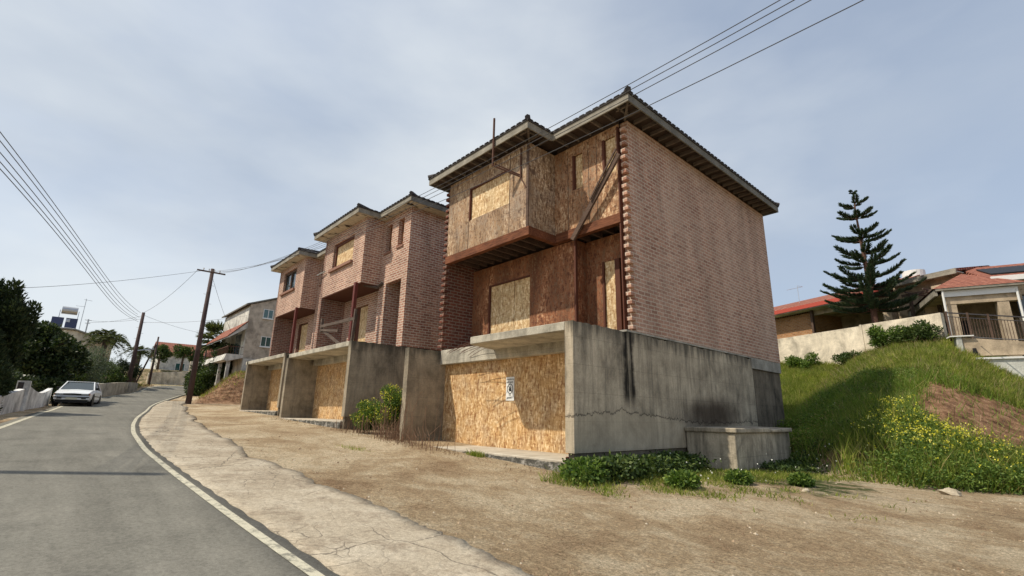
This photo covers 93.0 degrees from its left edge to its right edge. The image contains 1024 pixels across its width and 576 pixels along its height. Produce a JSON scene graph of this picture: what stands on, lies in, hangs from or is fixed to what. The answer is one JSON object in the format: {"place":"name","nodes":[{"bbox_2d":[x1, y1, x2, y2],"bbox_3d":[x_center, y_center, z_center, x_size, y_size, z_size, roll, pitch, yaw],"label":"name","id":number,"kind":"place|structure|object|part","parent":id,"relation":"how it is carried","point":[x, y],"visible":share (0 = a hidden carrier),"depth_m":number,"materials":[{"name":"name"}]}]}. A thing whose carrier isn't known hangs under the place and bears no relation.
{"place":"outdoors","nodes":[
{"label":"outdoors","id":0,"kind":"place"},
{"bbox_2d":[0,386,339,575],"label":"road","id":1,"kind":"structure","parent":0,"point":[92,490],"depth_m":5.51,"materials":[{"name":"grey asphalt"}]},
{"bbox_2d":[51,381,101,405],"bbox_3d":[-24.766,6.069,27.823,1.800,1.375,4.420,11,-17,-32],"label":"parked car","id":2,"kind":"object","parent":1,"relation":"on","point":[89,393],"visible":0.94,"depth_m":26.65,"materials":[{"name":"silver metal"}]},
{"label":"windows","id":3,"kind":"part","parent":2,"relation":"part of","materials":[{"name":"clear glass"}]},
{"bbox_2d":[0,386,156,428],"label":"road edge line","id":4,"kind":"object","parent":1,"relation":"on","point":[6,425],"visible":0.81,"depth_m":17.78,"materials":[{"name":"paint"}]},
{"bbox_2d":[131,394,324,575],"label":"road edge line","id":5,"kind":"object","parent":1,"relation":"on","point":[303,566],"visible":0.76,"depth_m":5.46,"materials":[{"name":"paint"}]},
{"bbox_2d":[199,369,245,397],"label":"sloping earth bank","id":6,"kind":"structure","parent":0,"point":[225,378],"depth_m":39.17,"materials":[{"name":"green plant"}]},
{"bbox_2d":[0,362,1023,575],"bbox_3d":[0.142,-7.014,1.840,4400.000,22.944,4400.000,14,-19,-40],"label":"ground","id":7,"kind":"structure","parent":0,"point":[591,516],"depth_m":7.11,"materials":[{"name":"soil"}]},
{"bbox_2d":[0,349,18,412],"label":"conifer","id":8,"kind":"object","parent":7,"relation":"on","point":[7,383],"visible":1,"depth_m":17.23,"materials":[{"name":"green plant"}]},
{"bbox_2d":[0,276,43,376],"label":"broadleaf tree","id":9,"kind":"object","parent":7,"relation":"on","point":[19,317],"visible":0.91,"depth_m":18.79,"materials":[{"name":"green plant"}]},
{"bbox_2d":[10,369,39,389],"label":"shrub","id":10,"kind":"object","parent":7,"relation":"on","point":[23,377],"visible":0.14,"depth_m":24.98,"materials":[{"name":"green plant"}]},
{"bbox_2d":[0,380,52,414],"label":"garden wall","id":11,"kind":"structure","parent":7,"relation":"on","point":[23,395],"depth_m":20.45,"materials":[{"name":"concrete"}]},
{"bbox_2d":[34,371,68,401],"bbox_3d":[-26.876,5.849,27.853,2.376,2.192,2.614,14,-19,-40],"label":"shrub","id":12,"kind":"object","parent":7,"relation":"on","point":[48,381],"visible":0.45,"depth_m":27.55,"materials":[{"name":"green plant"}]},
{"bbox_2d":[13,320,93,380],"bbox_3d":[-27.897,4.451,29.107,4.536,5.105,4.025,14,-19,-40],"label":"broadleaf tree","id":13,"kind":"object","parent":7,"relation":"on","point":[49,351],"visible":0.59,"depth_m":28.75,"materials":[{"name":"green plant"}]},
{"bbox_2d":[70,370,87,381],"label":"shrub","id":14,"kind":"object","parent":7,"relation":"on","point":[80,378],"visible":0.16,"depth_m":34.70,"materials":[{"name":"green plant"}]},
{"bbox_2d":[60,327,115,373],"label":"flat roof house","id":15,"kind":"structure","parent":7,"relation":"on","point":[79,334],"depth_m":46.57,"materials":[{"name":"beige paint"}]},
{"bbox_2d":[51,299,89,328],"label":"solar water heater","id":16,"kind":"object","parent":15,"relation":"on","point":[70,322],"visible":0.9,"depth_m":46.36,"materials":[{"name":"white glass"}]},
{"bbox_2d":[79,345,119,382],"bbox_3d":[-32.231,6.200,36.578,3.706,4.154,3.500,3,-15,-7],"label":"olive tree","id":17,"kind":"object","parent":7,"relation":"on","point":[98,365],"visible":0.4,"depth_m":36.68,"materials":[{"name":"green plant"}]},
{"bbox_2d":[81,328,133,370],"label":"palm tree","id":18,"kind":"object","parent":7,"relation":"on","point":[109,337],"visible":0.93,"depth_m":45.85,"materials":[{"name":"green plant"}]},
{"bbox_2d":[88,361,128,383],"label":"shrub","id":19,"kind":"object","parent":7,"relation":"on","point":[110,377],"visible":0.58,"depth_m":41.33,"materials":[{"name":"green plant"}]},
{"bbox_2d":[99,382,128,395],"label":"garden wall","id":20,"kind":"structure","parent":7,"relation":"on","point":[114,388],"depth_m":38.44,"materials":[{"name":"concrete"}]},
{"bbox_2d":[114,358,143,381],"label":"shrub","id":21,"kind":"object","parent":7,"relation":"on","point":[124,365],"visible":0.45,"depth_m":45.02,"materials":[{"name":"green plant"}]},
{"bbox_2d":[127,382,137,392],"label":"garden wall","id":22,"kind":"structure","parent":7,"relation":"on","point":[132,386],"depth_m":42.82,"materials":[{"name":"concrete"}]},
{"bbox_2d":[126,312,144,381],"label":"utility pole","id":23,"kind":"object","parent":7,"relation":"on","point":[132,363],"visible":0.93,"depth_m":43.80,"materials":[{"name":"brown wood"}]},
{"bbox_2d":[149,316,241,322],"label":"overhead wire","id":24,"kind":"object","parent":23,"relation":"attached to","point":[175,322],"visible":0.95,"depth_m":44.11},
{"bbox_2d":[115,345,157,382],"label":"palm tree","id":25,"kind":"object","parent":7,"relation":"on","point":[139,356],"visible":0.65,"depth_m":49.82,"materials":[{"name":"green plant"}]},
{"bbox_2d":[137,381,153,387],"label":"verge scrub","id":26,"kind":"object","parent":7,"relation":"on","point":[140,384],"visible":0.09,"depth_m":49.34,"materials":[{"name":"beige plant"}]},
{"bbox_2d":[136,345,156,382],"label":"pole prop","id":27,"kind":"object","parent":7,"relation":"on","point":[145,364],"visible":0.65,"depth_m":52.13,"materials":[{"name":"brown wood"}]},
{"bbox_2d":[148,337,158,384],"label":"utility pole","id":28,"kind":"object","parent":7,"relation":"on","point":[150,375],"visible":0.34,"depth_m":52.56,"materials":[{"name":"brown wood"}]},
{"bbox_2d":[152,344,173,369],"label":"tree","id":29,"kind":"object","parent":7,"relation":"on","point":[164,350],"visible":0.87,"depth_m":59.28,"materials":[{"name":"green plant"}]},
{"bbox_2d":[146,361,198,384],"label":"retaining wall","id":30,"kind":"structure","parent":7,"relation":"on","point":[172,378],"depth_m":57.55,"materials":[{"name":"grey concrete"}]},
{"bbox_2d":[150,341,211,370],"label":"red roof house","id":31,"kind":"structure","parent":7,"relation":"on","point":[172,363],"depth_m":66.41,"materials":[{"name":"ceramic"}]},
{"bbox_2d":[174,363,184,370],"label":"window","id":32,"kind":"structure","parent":31,"relation":"in","point":[177,366],"depth_m":66.15,"materials":[{"name":"white paint"}]},
{"bbox_2d":[172,344,194,370],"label":"tree","id":33,"kind":"object","parent":7,"relation":"on","point":[180,351],"visible":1,"depth_m":60.55,"materials":[{"name":"green plant"}]},
{"bbox_2d":[187,350,204,361],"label":"tree","id":34,"kind":"object","parent":7,"relation":"on","point":[191,358],"visible":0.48,"depth_m":62.03,"materials":[{"name":"green plant"}]},
{"bbox_2d":[182,360,214,387],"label":"broadleaf tree","id":35,"kind":"object","parent":7,"relation":"on","point":[199,366],"visible":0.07,"depth_m":50.30,"materials":[{"name":"green plant"}]},
{"bbox_2d":[183,367,220,395],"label":"broadleaf tree","id":36,"kind":"object","parent":7,"relation":"on","point":[202,384],"visible":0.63,"depth_m":44.37,"materials":[{"name":"green plant"}]},
{"bbox_2d":[185,268,225,403],"bbox_3d":[-22.630,3.522,35.139,1.850,10.272,0.404,14,-19,-40],"label":"utility pole","id":37,"kind":"object","parent":7,"relation":"on","point":[189,395],"visible":0.94,"depth_m":35.01,"materials":[{"name":"brown wood"}]},
{"bbox_2d":[26,271,197,287],"bbox_3d":[-23.002,-0.634,28.432,0.998,4.969,13.971,2,-15,-4],"label":"overhead wire","id":38,"kind":"object","parent":37,"relation":"attached to","point":[101,282],"visible":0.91,"depth_m":27.06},
{"bbox_2d":[227,0,779,272],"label":"overhead wire","id":39,"kind":"object","parent":37,"relation":"attached to","point":[573,114],"visible":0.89,"depth_m":9.99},
{"bbox_2d":[228,0,793,271],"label":"overhead wire","id":40,"kind":"object","parent":37,"relation":"attached to","point":[576,118],"visible":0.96,"depth_m":9.83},
{"bbox_2d":[222,0,810,271],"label":"overhead wire","id":41,"kind":"object","parent":37,"relation":"attached to","point":[584,120],"visible":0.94,"depth_m":9.69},
{"bbox_2d":[206,0,863,271],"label":"overhead wire","id":42,"kind":"object","parent":37,"relation":"attached to","point":[611,123],"visible":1,"depth_m":9.05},
{"bbox_2d":[195,320,223,389],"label":"palm tree","id":43,"kind":"object","parent":7,"relation":"on","point":[213,327],"visible":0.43,"depth_m":49.13,"materials":[{"name":"green plant"}]},
{"bbox_2d":[202,341,224,377],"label":"broadleaf tree","id":44,"kind":"object","parent":7,"relation":"on","point":[222,343],"visible":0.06,"depth_m":47.04,"materials":[{"name":"green plant"}]},
{"bbox_2d":[194,370,245,403],"bbox_3d":[-22.582,8.289,41.357,9.245,3.411,11.915,14,-19,-40],"label":"bank brush","id":45,"kind":"object","parent":7,"relation":"on","point":[214,393],"visible":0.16,"depth_m":37.29,"materials":[{"name":"plant"}]},
{"bbox_2d":[207,342,234,378],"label":"broadleaf tree","id":46,"kind":"object","parent":7,"relation":"on","point":[223,363],"visible":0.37,"depth_m":44.10,"materials":[{"name":"green plant"}]},
{"bbox_2d":[202,298,276,384],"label":"three storey house","id":47,"kind":"structure","parent":7,"relation":"on","point":[248,333],"depth_m":43.45,"materials":[{"name":"white paint"}]},
{"bbox_2d":[234,334,241,353],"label":"door","id":48,"kind":"structure","parent":47,"relation":"in","point":[238,338],"depth_m":43.86,"materials":[{"name":"black glass"}]},
{"bbox_2d":[259,336,271,347],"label":"window","id":49,"kind":"structure","parent":47,"relation":"in","point":[265,342],"depth_m":43.50,"materials":[{"name":"white paint"}]},
{"bbox_2d":[262,309,273,319],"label":"window","id":50,"kind":"structure","parent":47,"relation":"in","point":[267,314],"depth_m":44.07,"materials":[{"name":"white paint"}]},
{"bbox_2d":[239,247,325,415],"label":"unfinished house","id":51,"kind":"structure","parent":7,"relation":"on","point":[296,312],"depth_m":30.04,"materials":[{"name":"brick"}]},
{"bbox_2d":[284,269,296,291],"bbox_3d":[-14.076,-0.429,31.009,0.075,1.350,2.250,14,-19,-40],"label":"window frame","id":52,"kind":"structure","parent":51,"relation":"in","point":[291,273],"depth_m":31.15,"materials":[{"name":"grey metal"}]},
{"bbox_2d":[286,271,296,290],"bbox_3d":[-14.039,-0.371,31.030,0.020,1.250,2.050,14,-19,-40],"label":"window glass","id":53,"kind":"structure","parent":51,"relation":"in","point":[294,275],"depth_m":31.20,"materials":[{"name":"grey glass"}]},
{"bbox_2d":[139,401,532,575],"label":"concrete shoulder","id":54,"kind":"object","parent":7,"relation":"on","point":[337,531],"visible":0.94,"depth_m":5.81},
{"bbox_2d":[335,444,370,451],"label":"grass tuft","id":55,"kind":"object","parent":7,"relation":"on","point":[349,448],"visible":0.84,"depth_m":12.60,"materials":[{"name":"plant"}]},
{"bbox_2d":[279,191,448,428],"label":"unfinished house","id":56,"kind":"structure","parent":7,"relation":"on","point":[379,312],"depth_m":21.70,"materials":[{"name":"brick"}]},
{"bbox_2d":[334,235,354,266],"bbox_3d":[-8.149,-1.721,23.752,0.070,1.320,2.290,14,-19,-40],"label":"window frame","id":57,"kind":"structure","parent":56,"relation":"in","point":[348,240],"depth_m":24.39,"materials":[{"name":"brown wood"}]},
{"bbox_2d":[350,397,384,434],"bbox_3d":[-4.797,4.393,16.565,1.207,1.295,1.453,14,-19,-40],"label":"flowering bush","id":58,"kind":"object","parent":7,"relation":"on","point":[361,415],"visible":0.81,"depth_m":16.28,"materials":[{"name":"green plant"}]},
{"bbox_2d":[375,384,401,438],"bbox_3d":[-3.799,3.958,15.562,1.123,1.807,1.089,14,-19,-40],"label":"flowering bush","id":59,"kind":"object","parent":7,"relation":"on","point":[394,405],"visible":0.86,"depth_m":15.42,"materials":[{"name":"green plant"}]},
{"bbox_2d":[333,390,456,451],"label":"dry stalks","id":60,"kind":"object","parent":7,"relation":"on","point":[396,433],"visible":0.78,"depth_m":14.12,"materials":[{"name":"plant"}]},
{"bbox_2d":[267,416,546,473],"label":"dry litter","id":61,"kind":"object","parent":7,"relation":"on","point":[410,444],"visible":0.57,"depth_m":13.10,"materials":[{"name":"beige plant"}]},
{"bbox_2d":[466,450,487,457],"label":"grass tuft","id":62,"kind":"object","parent":7,"relation":"on","point":[474,453],"visible":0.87,"depth_m":11.89,"materials":[{"name":"green plant"}]},
{"bbox_2d":[558,456,609,485],"bbox_3d":[1.334,3.449,9.046,1.068,0.621,0.868,14,-19,-40],"label":"weed clump","id":63,"kind":"object","parent":7,"relation":"on","point":[578,467],"visible":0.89,"depth_m":8.91,"materials":[{"name":"green plant"}]},
{"bbox_2d":[400,86,784,472],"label":"unfinished house","id":64,"kind":"structure","parent":7,"relation":"on","point":[606,289],"depth_m":14.56,"materials":[{"name":"brick"}]},
{"bbox_2d":[468,169,509,220],"bbox_3d":[-0.749,-3.025,15.944,0.080,1.190,2.050,14,-19,-40],"label":"window frame","id":65,"kind":"structure","parent":64,"relation":"in","point":[470,198],"depth_m":16.57,"materials":[{"name":"brown wood"}]},
{"bbox_2d":[506,377,514,400],"bbox_3d":[-0.055,2.857,13.778,0.022,0.660,0.340,14,-19,-40],"label":"warning sign","id":66,"kind":"object","parent":64,"relation":"attached to","point":[510,382],"visible":1,"depth_m":13.77,"materials":[{"name":"white paint"}]},
{"bbox_2d":[572,156,575,189],"bbox_3d":[1.900,-3.504,14.841,0.089,1.140,0.070,14,-19,-40],"label":"window frame","id":67,"kind":"structure","parent":64,"relation":"in","point":[573,157],"depth_m":14.82,"materials":[{"name":"brown wood"}]},
{"bbox_2d":[602,140,605,172],"bbox_3d":[2.662,-3.740,14.040,0.089,1.140,0.070,14,-19,-40],"label":"window frame","id":68,"kind":"structure","parent":64,"relation":"in","point":[603,142],"depth_m":14.04,"materials":[{"name":"brown wood"}]},
{"bbox_2d":[195,416,1023,575],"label":"pebbles","id":69,"kind":"object","parent":7,"relation":"on","point":[459,522],"visible":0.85,"depth_m":7.26,"materials":[{"name":"brown stone"}]},
{"bbox_2d":[560,449,721,484],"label":"wall weeds","id":70,"kind":"object","parent":7,"relation":"on","point":[621,466],"depth_m":9.82,"materials":[{"name":"green plant"}]},
{"bbox_2d":[662,467,701,489],"bbox_3d":[3.189,3.602,9.083,0.828,0.481,0.699,14,-19,-40],"label":"weed clump","id":71,"kind":"object","parent":7,"relation":"on","point":[681,478],"visible":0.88,"depth_m":8.95,"materials":[{"name":"green plant"}]},
{"bbox_2d":[562,426,851,480],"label":"tiny flowers","id":72,"kind":"object","parent":7,"relation":"on","point":[736,467],"visible":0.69,"depth_m":9.89,"materials":[{"name":"white plant"}]},
{"bbox_2d":[538,463,925,522],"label":"verge grass","id":73,"kind":"structure","parent":7,"relation":"on","point":[761,475],"depth_m":9.15,"materials":[{"name":"green plant"}]},
{"bbox_2d":[684,426,791,470],"bbox_3d":[6.464,4.688,13.474,3.850,1.619,1.419,14,-19,-40],"label":"concrete tank","id":74,"kind":"object","parent":7,"relation":"on","point":[746,447],"visible":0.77,"depth_m":12.49,"materials":[{"name":"grey concrete"}]},
{"bbox_2d":[723,468,754,485],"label":"weed clump","id":75,"kind":"object","parent":7,"relation":"on","point":[738,477],"visible":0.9,"depth_m":9.81,"materials":[{"name":"green plant"}]},
{"bbox_2d":[758,437,838,474],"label":"tank weeds","id":76,"kind":"object","parent":7,"relation":"on","point":[789,463],"visible":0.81,"depth_m":12.95,"materials":[{"name":"green plant"}]},
{"bbox_2d":[786,472,815,487],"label":"weed clump","id":77,"kind":"object","parent":7,"relation":"on","point":[800,479],"visible":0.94,"depth_m":9.96,"materials":[{"name":"green plant"}]},
{"bbox_2d":[783,352,822,368],"bbox_3d":[17.247,4.440,28.813,1.750,1.370,2.063,14,-19,-40],"label":"bush","id":78,"kind":"object","parent":7,"relation":"on","point":[795,361],"visible":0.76,"depth_m":28.56,"materials":[{"name":"green plant"}]},
{"bbox_2d":[773,407,841,456],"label":"corner weeds","id":79,"kind":"object","parent":7,"relation":"on","point":[793,437],"visible":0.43,"depth_m":15.66,"materials":[{"name":"green plant"}]},
{"bbox_2d":[830,349,864,364],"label":"bush","id":80,"kind":"object","parent":7,"relation":"on","point":[841,358],"visible":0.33,"depth_m":26.04,"materials":[{"name":"green plant"}]},
{"bbox_2d":[778,313,947,364],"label":"boundary wall","id":81,"kind":"structure","parent":7,"relation":"on","point":[826,345],"depth_m":27.79,"materials":[{"name":"beige paint"}]},
{"bbox_2d":[820,189,926,322],"bbox_3d":[20.962,-1.155,28.888,4.990,10.178,4.851,-2,-15,13],"label":"norfolk pine","id":82,"kind":"object","parent":7,"relation":"on","point":[866,285],"visible":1,"depth_m":28.35,"materials":[{"name":"green plant"}]},
{"bbox_2d":[774,265,992,338],"bbox_3d":[24.684,3.030,36.366,11.000,5.750,20.000,7,-16,-21],"label":"bungalow","id":83,"kind":"object","parent":7,"relation":"on","point":[812,315],"visible":0.23,"depth_m":34.65,"materials":[{"name":"beige brick"}]},
{"bbox_2d":[902,269,925,277],"bbox_3d":[27.041,-0.740,32.650,1.240,0.750,1.221,14,-19,-40],"label":"roof water tank","id":84,"kind":"object","parent":83,"relation":"on","point":[920,272],"visible":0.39,"depth_m":32.22,"materials":[{"name":"white paint"}]},
{"bbox_2d":[787,366,997,481],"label":"slope weeds","id":85,"kind":"object","parent":7,"relation":"on","point":[829,393],"visible":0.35,"depth_m":17.21,"materials":[{"name":"green plant"}]},
{"bbox_2d":[865,323,920,348],"bbox_3d":[19.290,2.476,24.525,1.607,1.593,2.466,14,-19,-40],"label":"bush","id":86,"kind":"object","parent":7,"relation":"on","point":[878,335],"visible":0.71,"depth_m":24.61,"materials":[{"name":"green plant"}]},
{"bbox_2d":[778,364,1023,494],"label":"slope grass","id":87,"kind":"structure","parent":7,"relation":"on","point":[907,383],"depth_m":15.24,"materials":[{"name":"green plant"}]},
{"bbox_2d":[780,334,1023,412],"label":"hill grass","id":88,"kind":"structure","parent":7,"relation":"on","point":[797,383],"depth_m":21.04,"materials":[{"name":"green plant"}]},
{"bbox_2d":[791,333,1023,478],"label":"dry stems","id":89,"kind":"object","parent":7,"relation":"on","point":[902,386],"visible":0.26,"depth_m":18.69,"materials":[{"name":"green plant"}]},
{"bbox_2d":[886,319,942,344],"bbox_3d":[19.629,2.355,23.550,1.598,1.586,2.180,6,-15,-18],"label":"bush","id":90,"kind":"object","parent":7,"relation":"on","point":[924,329],"visible":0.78,"depth_m":23.21,"materials":[{"name":"green plant"}]},
{"bbox_2d":[821,386,1023,492],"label":"tall bank grass","id":91,"kind":"structure","parent":7,"relation":"on","point":[846,456],"depth_m":12.48,"materials":[{"name":"green plant"}]},
{"bbox_2d":[841,393,1023,474],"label":"yellow flowers","id":92,"kind":"object","parent":7,"relation":"on","point":[959,426],"visible":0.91,"depth_m":12.59,"materials":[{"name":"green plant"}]},
{"bbox_2d":[842,402,1023,494],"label":"bank weeds","id":93,"kind":"object","parent":7,"relation":"on","point":[972,468],"visible":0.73,"depth_m":11.60,"materials":[{"name":"green plant"}]},
{"bbox_2d":[937,487,961,495],"bbox_3d":[9.056,4.244,10.053,0.353,0.228,0.340,-5,-16,21],"label":"stone","id":94,"kind":"object","parent":7,"relation":"on","point":[949,491],"visible":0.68,"depth_m":9.97,"materials":[{"name":"beige stone"}]},
{"bbox_2d":[907,263,1023,356],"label":"porch house","id":95,"kind":"structure","parent":7,"relation":"on","point":[1004,295],"depth_m":24.13,"materials":[{"name":"white paint"}]},
{"bbox_2d":[945,320,969,334],"bbox_3d":[23.954,2.565,26.071,1.000,1.600,0.058,-7,-17,28],"label":"door","id":96,"kind":"structure","parent":95,"relation":"in","point":[963,325],"depth_m":26.00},
{"bbox_2d":[1017,295,1023,315],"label":"window","id":97,"kind":"structure","parent":95,"relation":"in","point":[1022,301],"depth_m":23.79,"materials":[{"name":"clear glass"}]},
{"bbox_2d":[946,335,1023,378],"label":"terrace wall","id":98,"kind":"structure","parent":7,"relation":"on","point":[987,347],"depth_m":20.80,"materials":[{"name":"white paint"}]},
{"bbox_2d":[944,311,1023,340],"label":"terrace railing","id":99,"kind":"object","parent":98,"relation":"on","point":[970,325],"visible":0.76,"depth_m":21.51,"materials":[{"name":"metal"}]},
{"bbox_2d":[975,337,1023,339],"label":"coping","id":100,"kind":"object","parent":98,"relation":"attached to","point":[999,338],"visible":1,"depth_m":20.11,"materials":[{"name":"grey concrete"}]},
{"bbox_3d":[-12.232,-2.156,7.153,0.600,9.880,0.391,14,-19,-40],"label":"utility pole","id":101,"kind":"object","parent":7,"relation":"on","visible":0},
{"bbox_2d":[0,169,133,319],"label":"overhead wire","id":102,"kind":"object","parent":101,"relation":"attached to","point":[55,232],"visible":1,"depth_m":18.61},
{"bbox_2d":[0,162,135,318],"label":"overhead wire","id":103,"kind":"object","parent":101,"relation":"attached to","point":[55,227],"visible":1,"depth_m":18.49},
{"bbox_2d":[0,141,136,313],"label":"overhead wire","id":104,"kind":"object","parent":101,"relation":"attached to","point":[58,215],"visible":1,"depth_m":18.95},
{"bbox_2d":[0,152,137,316],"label":"overhead wire","id":105,"kind":"object","parent":101,"relation":"attached to","point":[57,223],"visible":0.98,"depth_m":18.82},
{"bbox_2d":[0,132,140,312],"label":"overhead wire","id":106,"kind":"object","parent":101,"relation":"attached to","point":[54,204],"visible":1,"depth_m":18.46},
{"bbox_2d":[0,0,1023,368],"label":"sky","id":107,"kind":"structure","parent":0,"point":[176,137],"materials":[{"name":"grey"}]}
]}

